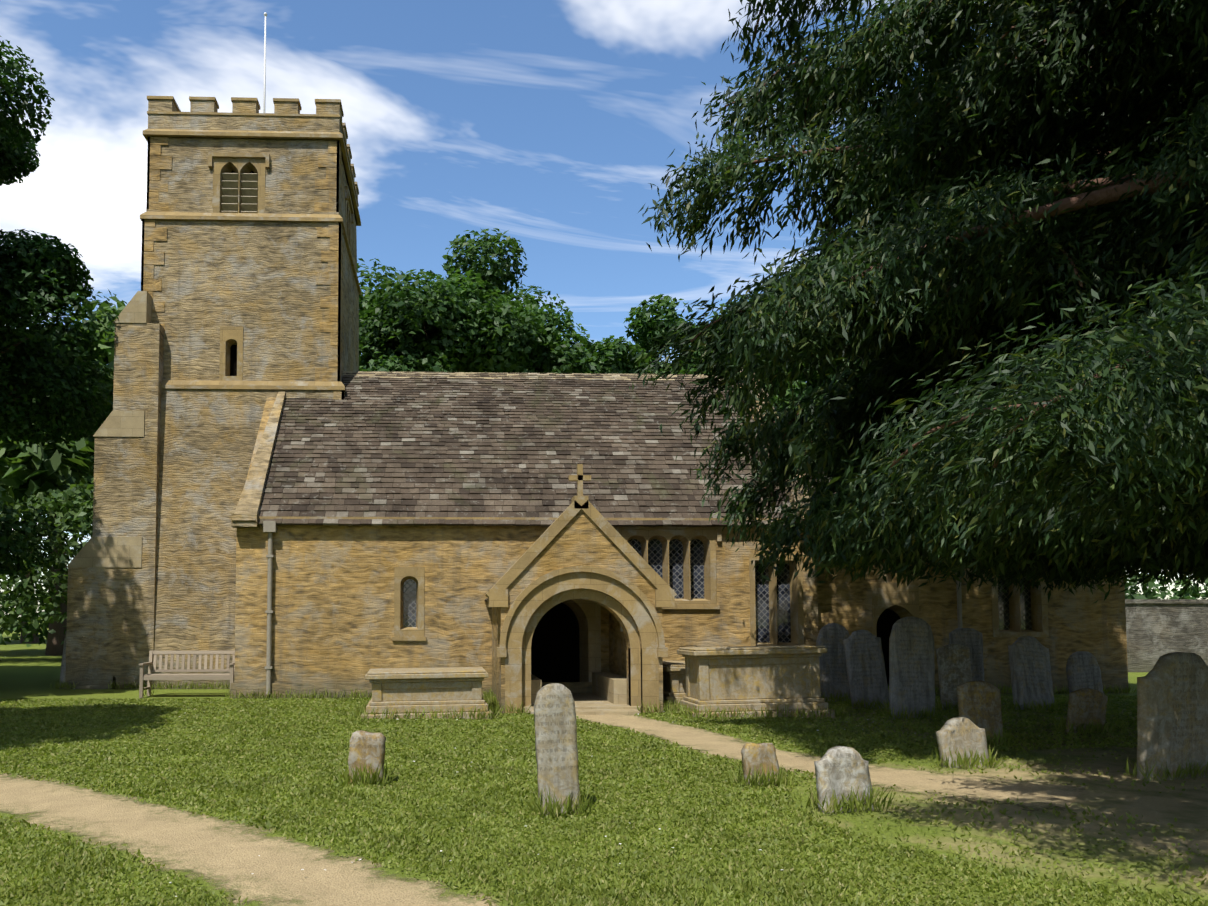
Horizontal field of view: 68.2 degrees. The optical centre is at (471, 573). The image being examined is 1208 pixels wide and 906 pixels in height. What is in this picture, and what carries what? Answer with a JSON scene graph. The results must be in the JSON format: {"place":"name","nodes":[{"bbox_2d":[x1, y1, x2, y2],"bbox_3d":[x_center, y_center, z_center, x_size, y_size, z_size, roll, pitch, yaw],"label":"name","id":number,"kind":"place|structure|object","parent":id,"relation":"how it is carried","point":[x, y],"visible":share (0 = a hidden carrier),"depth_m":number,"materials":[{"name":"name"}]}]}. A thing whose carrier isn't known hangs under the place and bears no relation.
{"place":"outdoors","nodes":[
{"label":"outdoors","id":0,"kind":"place"},
{"bbox_2d":[0,36,128,447],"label":"ash tree","id":1,"kind":"object","parent":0,"point":[38,275],"depth_m":20.45,"materials":[{"name":"green plant"}]},
{"bbox_2d":[0,502,59,577],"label":"tree","id":2,"kind":"object","parent":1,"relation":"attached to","point":[7,540],"visible":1,"depth_m":19.30,"materials":[{"name":"green plant"}]},
{"bbox_2d":[0,772,502,905],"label":"path","id":3,"kind":"structure","parent":0,"point":[208,847],"depth_m":5.95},
{"bbox_2d":[342,371,719,379],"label":"roof ridge","id":4,"kind":"structure","parent":0,"point":[617,376],"depth_m":21.44,"materials":[{"name":"beige stone"}]},
{"bbox_2d":[511,561,600,681],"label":"doorway","id":5,"kind":"structure","parent":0,"point":[555,656],"depth_m":18.19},
{"bbox_2d":[523,672,640,714],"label":"porch benches","id":6,"kind":"object","parent":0,"point":[607,695],"visible":0.42,"depth_m":15.32,"materials":[{"name":"beige stone"}]},
{"bbox_2d":[0,620,1207,905],"bbox_3d":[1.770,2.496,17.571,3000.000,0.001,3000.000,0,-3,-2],"label":"lawn","id":7,"kind":"structure","parent":0,"point":[32,670],"depth_m":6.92,"materials":[{"name":"green plant"}]},
{"bbox_2d":[0,589,48,644],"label":"hedge","id":8,"kind":"object","parent":7,"relation":"on","point":[26,625],"visible":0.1,"depth_m":40.53,"materials":[{"name":"green plant"}]},
{"bbox_2d":[0,478,93,647],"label":"hedge","id":9,"kind":"object","parent":7,"relation":"on","point":[25,587],"visible":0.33,"depth_m":31.65,"materials":[{"name":"green plant"}]},
{"bbox_2d":[20,480,80,642],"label":"tree","id":10,"kind":"object","parent":7,"relation":"on","point":[35,638],"depth_m":58.23,"materials":[{"name":"green plant"}]},
{"bbox_2d":[0,296,125,654],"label":"tree","id":11,"kind":"object","parent":7,"relation":"on","point":[28,472],"depth_m":33.64,"materials":[{"name":"green plant"}]},
{"bbox_2d":[59,631,74,688],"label":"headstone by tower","id":12,"kind":"object","parent":7,"relation":"on","point":[63,670],"visible":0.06,"depth_m":20.02,"materials":[{"name":"grey stone"}]},
{"bbox_2d":[67,507,92,525],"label":"tree","id":13,"kind":"object","parent":7,"relation":"on","point":[84,516],"depth_m":62.87,"materials":[{"name":"green plant"}]},
{"bbox_2d":[139,651,234,697],"bbox_3d":[-5.748,2.056,17.970,1.860,0.930,0.724,0,-3,-4],"label":"bench","id":14,"kind":"object","parent":7,"relation":"on","point":[149,676],"visible":0.83,"depth_m":18.21,"materials":[{"name":"brown wood"}]},
{"bbox_2d":[143,114,358,688],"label":"tower walls","id":15,"kind":"structure","parent":7,"relation":"on","point":[256,280],"depth_m":20.69,"materials":[{"name":"beige stone"}]},
{"bbox_2d":[65,323,163,688],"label":"buttress","id":16,"kind":"structure","parent":15,"relation":"attached to","point":[110,623],"depth_m":20.02,"materials":[{"name":"beige stone"}]},
{"bbox_2d":[67,291,151,567],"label":"buttress weatherings","id":17,"kind":"object","parent":16,"relation":"on","point":[119,552],"visible":0.67,"depth_m":20.09,"materials":[{"name":"beige stone"}]},
{"bbox_2d":[113,137,344,688],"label":"quoins","id":18,"kind":"object","parent":15,"relation":"attached to","point":[330,161],"visible":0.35,"depth_m":20.82,"materials":[{"name":"beige stone"}]},
{"bbox_2d":[219,326,242,380],"bbox_3d":[-5.655,-5.149,20.840,0.540,1.290,0.415,0,-3,-2],"label":"slit window","id":19,"kind":"structure","parent":15,"relation":"on","point":[229,336],"depth_m":20.66,"materials":[{"name":"beige stone"}]},
{"bbox_2d":[208,152,269,168],"bbox_3d":[-5.545,-9.830,20.941,1.440,0.330,0.100,0,-3,-2],"label":"hood mould","id":20,"kind":"object","parent":15,"relation":"attached to","point":[212,155],"visible":1,"depth_m":20.90,"materials":[{"name":"beige stone"}]},
{"bbox_2d":[212,158,265,212],"bbox_3d":[-5.552,-9.199,21.131,1.240,1.430,0.415,0,-3,-2],"label":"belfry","id":21,"kind":"object","parent":15,"relation":"on","point":[239,166],"depth_m":20.95,"materials":[{"name":"beige stone"}]},
{"bbox_2d":[221,173,257,212],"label":"louvres","id":22,"kind":"object","parent":21,"relation":"in","point":[249,190],"visible":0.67,"depth_m":21.03,"materials":[{"name":"grey wood"}]},
{"bbox_2d":[140,96,361,391],"bbox_3d":[-5.517,-7.708,23.115,4.940,7.100,4.940,0,-3,-2],"label":"tower stone trim","id":23,"kind":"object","parent":15,"relation":"attached to","point":[251,385],"visible":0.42,"depth_m":20.88,"materials":[{"name":"beige stone"}]},
{"bbox_2d":[148,99,357,197],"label":"battlements","id":24,"kind":"object","parent":15,"relation":"on","point":[238,106],"visible":0.29,"depth_m":21.03,"materials":[{"name":"beige stone"}]},
{"bbox_2d":[263,12,266,112],"bbox_3d":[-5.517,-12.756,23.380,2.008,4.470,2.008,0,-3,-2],"label":"flagpole","id":25,"kind":"object","parent":15,"relation":"on","point":[264,88],"visible":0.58,"depth_m":23.40,"materials":[{"name":"white metal"}]},
{"bbox_2d":[345,200,350,248],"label":"louvres","id":26,"kind":"object","parent":15,"relation":"on","point":[348,218],"visible":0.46,"depth_m":23.15,"materials":[{"name":"black wood"}]},
{"bbox_2d":[345,186,353,223],"bbox_3d":[-3.235,-9.712,23.192,0.100,0.330,1.440,0,-3,-2],"label":"belfry label","id":27,"kind":"object","parent":15,"relation":"attached to","point":[347,195],"visible":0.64,"depth_m":23.14,"materials":[{"name":"beige stone"}]},
{"bbox_2d":[348,730,385,784],"bbox_3d":[-1.010,1.906,8.391,0.347,0.817,0.153,2,-1,4],"label":"gravestone","id":28,"kind":"object","parent":7,"relation":"on","point":[368,748],"visible":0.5,"depth_m":8.34,"materials":[{"name":"grey stone"}]},
{"bbox_2d":[230,682,591,698],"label":"wall plinth","id":29,"kind":"structure","parent":7,"relation":"on","point":[579,687],"depth_m":17.37,"materials":[{"name":"beige stone"}]},
{"bbox_2d":[361,667,492,719],"bbox_3d":[-0.732,2.100,14.354,2.078,1.055,1.126,-1,-2,-3],"label":"chest tomb","id":30,"kind":"object","parent":7,"relation":"on","point":[444,689],"visible":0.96,"depth_m":13.94,"materials":[{"name":"stone"}]},
{"bbox_2d":[357,228,597,372],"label":"tree","id":31,"kind":"object","parent":7,"relation":"on","point":[466,320],"depth_m":42.64,"materials":[{"name":"green plant"}]},
{"bbox_2d":[234,387,817,682],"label":"nave walls","id":32,"kind":"structure","parent":7,"relation":"on","point":[333,603],"depth_m":17.57,"materials":[{"name":"beige stone"}]},
{"bbox_2d":[263,521,276,693],"bbox_3d":[-4.005,0.673,17.384,0.240,3.420,0.200,0,-3,-2],"label":"drainpipe","id":33,"kind":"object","parent":32,"relation":"attached to","point":[270,528],"depth_m":17.37,"materials":[{"name":"grey metal"}]},
{"bbox_2d":[394,567,424,636],"bbox_3d":[-1.254,0.582,17.749,0.600,1.400,0.375,0,-3,-2],"label":"lancet window","id":34,"kind":"structure","parent":32,"relation":"in","point":[402,575],"depth_m":17.59,"materials":[{"name":"beige stone"}]},
{"bbox_2d":[323,391,548,524],"bbox_3d":[1.045,-2.793,21.457,11.320,4.070,7.450,0,-3,-2],"label":"nave roof underlay","id":35,"kind":"object","parent":32,"relation":"on","point":[454,474],"depth_m":18.66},
{"bbox_2d":[259,516,780,522],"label":"nave eaves cornice","id":36,"kind":"structure","parent":32,"relation":"attached to","point":[493,518],"depth_m":17.64,"materials":[{"name":"beige stone"}]},
{"bbox_2d":[231,370,810,529],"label":"nave gable copings","id":37,"kind":"object","parent":32,"relation":"on","point":[245,514],"visible":0.46,"depth_m":18.23,"materials":[{"name":"beige stone"}]},
{"bbox_2d":[257,371,790,526],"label":"roof","id":38,"kind":"structure","parent":32,"relation":"on","point":[615,442],"depth_m":19.21,"materials":[{"name":"grey stone"}]},
{"bbox_2d":[392,526,721,640],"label":"window sills","id":39,"kind":"structure","parent":32,"relation":"attached to","point":[718,534],"depth_m":17.71,"materials":[{"name":"beige stone"}]},
{"bbox_2d":[620,529,716,604],"bbox_3d":[3.963,-0.143,17.952,1.960,1.630,0.375,0,-3,-2],"label":"window","id":40,"kind":"structure","parent":32,"relation":"on","point":[685,537],"depth_m":17.99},
{"bbox_2d":[749,554,803,645],"bbox_3d":[6.167,0.575,17.984,1.090,1.920,0.375,0,-3,-2],"label":"window","id":41,"kind":"structure","parent":32,"relation":"on","point":[796,611],"depth_m":18.02,"materials":[{"name":"beige stone"}]},
{"bbox_2d":[534,683,579,815],"bbox_3d":[0.696,1.573,7.135,0.344,1.353,0.127,-2,-6,-6],"label":"gravestone","id":42,"kind":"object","parent":7,"relation":"on","point":[555,723],"depth_m":7.10,"materials":[{"name":"grey stone"}]},
{"bbox_2d":[492,607,626,703],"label":"porch side walls","id":43,"kind":"structure","parent":7,"relation":"on","point":[617,655],"depth_m":16.68,"materials":[{"name":"brown stone"}]},
{"bbox_2d":[499,510,662,712],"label":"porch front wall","id":44,"kind":"structure","parent":43,"relation":"attached to","point":[580,538],"depth_m":14.92,"materials":[{"name":"stone"}]},
{"bbox_2d":[485,464,676,607],"bbox_3d":[1.851,-0.641,15.143,3.237,2.450,0.540,0,-3,-2],"label":"gable coping","id":45,"kind":"object","parent":44,"relation":"on","point":[496,594],"visible":0.9,"depth_m":14.88,"materials":[{"name":"beige stone"}]},
{"bbox_2d":[497,566,667,712],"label":"porch arch dressings","id":46,"kind":"structure","parent":44,"relation":"attached to","point":[514,649],"depth_m":14.87,"materials":[{"name":"beige stone"}]},
{"bbox_2d":[169,715,1039,896],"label":"lawn daisies","id":47,"kind":"object","parent":7,"relation":"on","point":[508,773],"visible":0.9,"depth_m":5.81,"materials":[{"name":"white plant"}]},
{"bbox_2d":[50,679,1207,819],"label":"grass tufts","id":48,"kind":"object","parent":7,"relation":"on","point":[493,706],"depth_m":10.92,"materials":[{"name":"green plant"}]},
{"bbox_2d":[572,294,712,373],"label":"tree","id":49,"kind":"object","parent":7,"relation":"on","point":[612,357],"depth_m":48.04,"materials":[{"name":"green plant"}]},
{"bbox_2d":[663,661,685,706],"bbox_3d":[3.762,2.184,16.197,0.942,1.082,1.875,0,-3,-2],"label":"chest tomb","id":50,"kind":"object","parent":7,"relation":"on","point":[674,681],"visible":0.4,"depth_m":15.43,"materials":[{"name":"stone"}]},
{"bbox_2d":[677,645,835,718],"bbox_3d":[4.639,1.932,14.594,2.277,1.426,1.249,-1,-4,-1],"label":"chest tomb","id":51,"kind":"object","parent":7,"relation":"on","point":[757,678],"visible":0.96,"depth_m":14.16,"materials":[{"name":"stone"}]},
{"bbox_2d":[741,743,779,785],"bbox_3d":[2.740,1.957,8.318,0.341,0.707,0.138,-3,-7,-10],"label":"gravestone","id":52,"kind":"object","parent":7,"relation":"on","point":[754,755],"visible":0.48,"depth_m":8.29,"materials":[{"name":"grey stone"}]},
{"bbox_2d":[672,296,872,416],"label":"tree","id":53,"kind":"object","parent":7,"relation":"on","point":[811,388],"depth_m":44.52,"materials":[{"name":"green plant"}]},
{"bbox_2d":[576,715,1086,810],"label":"porch path","id":54,"kind":"structure","parent":7,"relation":"on","point":[1034,794],"depth_m":8.71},
{"bbox_2d":[816,623,850,701],"bbox_3d":[6.959,1.854,16.851,0.708,1.808,0.118,2,-6,-8],"label":"headstone","id":55,"kind":"object","parent":7,"relation":"on","point":[831,637],"visible":0.62,"depth_m":16.81,"materials":[{"name":"grey stone"}]},
{"bbox_2d":[814,746,873,813],"bbox_3d":[3.073,1.843,7.245,0.485,0.825,0.128,2,-11,-14],"label":"gravestone","id":56,"kind":"object","parent":7,"relation":"on","point":[838,769],"visible":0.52,"depth_m":7.23,"materials":[{"name":"grey stone"}]},
{"bbox_2d":[843,630,888,708],"bbox_3d":[6.988,1.843,15.534,0.650,1.699,0.116,-4,-10,1],"label":"headstone","id":57,"kind":"object","parent":7,"relation":"on","point":[865,664],"visible":0.73,"depth_m":15.51,"materials":[{"name":"grey stone"}]},
{"bbox_2d":[889,616,934,718],"bbox_3d":[7.012,1.647,14.000,0.750,1.922,0.124,3,-5,-9],"label":"headstone","id":58,"kind":"object","parent":7,"relation":"on","point":[911,664],"visible":0.77,"depth_m":13.96,"materials":[{"name":"grey stone"}]},
{"bbox_2d":[627,0,1207,603],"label":"yew tree","id":59,"kind":"object","parent":7,"relation":"on","point":[1033,506],"depth_m":9.02,"materials":[{"name":"green plant"}]},
{"bbox_2d":[936,644,971,709],"bbox_3d":[8.358,1.942,15.179,0.531,1.460,0.118,-5,1,4],"label":"headstone","id":60,"kind":"object","parent":7,"relation":"on","point":[954,666],"visible":0.58,"depth_m":15.13,"materials":[{"name":"grey stone"}]},
{"bbox_2d":[936,717,989,767],"bbox_3d":[5.274,1.956,9.413,0.528,0.826,0.126,-2,-12,-8],"label":"headstone","id":61,"kind":"object","parent":7,"relation":"on","point":[961,734],"visible":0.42,"depth_m":9.39,"materials":[{"name":"grey stone"}]},
{"bbox_2d":[949,628,984,680],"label":"headstone","id":62,"kind":"object","parent":7,"relation":"on","point":[971,639],"visible":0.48,"depth_m":16.28,"materials":[{"name":"grey stone"}]},
{"bbox_2d":[817,556,1128,693],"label":"chancel walls","id":63,"kind":"structure","parent":7,"relation":"on","point":[1079,621],"depth_m":18.64,"materials":[{"name":"brown stone"}]},
{"bbox_2d":[872,583,918,683],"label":"priest door","id":64,"kind":"structure","parent":63,"relation":"in","point":[902,601],"depth_m":18.60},
{"bbox_2d":[956,573,961,627],"bbox_3d":[10.296,0.958,18.523,0.220,3.070,0.180,0,-3,-2],"label":"drainpipe","id":65,"kind":"object","parent":63,"relation":"attached to","point":[959,605],"visible":0.22,"depth_m":18.53,"materials":[{"name":"grey metal"}]},
{"bbox_2d":[991,575,1048,636],"bbox_3d":[11.637,0.585,18.857,1.200,1.550,0.375,0,-3,-2],"label":"chancel window","id":66,"kind":"structure","parent":63,"relation":"in","point":[1039,611],"depth_m":18.81,"materials":[{"name":"beige stone"}]},
{"bbox_2d":[957,680,1003,745],"bbox_3d":[6.387,1.901,11.020,0.569,1.107,0.127,4,-11,-12],"label":"headstone","id":67,"kind":"object","parent":7,"relation":"on","point":[979,703],"visible":0.52,"depth_m":11.01,"materials":[{"name":"grey stone"}]},
{"bbox_2d":[1008,636,1053,709],"bbox_3d":[9.771,1.886,15.338,0.810,1.600,0.117,6,-13,-13],"label":"headstone","id":68,"kind":"object","parent":7,"relation":"on","point":[1030,668],"visible":0.77,"depth_m":15.32,"materials":[{"name":"grey stone"}]},
{"bbox_2d":[1066,651,1102,692],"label":"headstone","id":69,"kind":"object","parent":7,"relation":"on","point":[1083,670],"visible":0.56,"depth_m":15.89,"materials":[{"name":"grey stone"}]},
{"bbox_2d":[1065,688,1107,732],"bbox_3d":[8.507,2.053,12.182,0.560,0.922,0.116,5,2,-10],"label":"headstone","id":70,"kind":"object","parent":7,"relation":"on","point":[1087,705],"visible":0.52,"depth_m":12.12,"materials":[{"name":"grey stone"}]},
{"bbox_2d":[1124,574,1207,598],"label":"hedge","id":71,"kind":"object","parent":7,"relation":"on","point":[1148,593],"visible":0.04,"depth_m":44.42,"materials":[{"name":"green plant"}]},
{"bbox_2d":[1125,603,1207,671],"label":"churchyard wall","id":72,"kind":"structure","parent":7,"relation":"on","point":[1155,632],"depth_m":26.23,"materials":[{"name":"stone"}]},
{"bbox_2d":[1125,599,1207,602],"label":"wall coping","id":73,"kind":"object","parent":72,"relation":"on","point":[1166,601],"depth_m":26.21,"materials":[{"name":"grey stone"}]},
{"bbox_2d":[1137,652,1207,780],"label":"headstone","id":74,"kind":"object","parent":7,"relation":"on","point":[1172,709],"visible":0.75,"depth_m":8.64,"materials":[{"name":"grey stone"}]},
{"bbox_2d":[0,0,1207,616],"label":"sky","id":75,"kind":"structure","parent":0,"point":[548,124],"materials":[{"name":"blue"}]}
]}

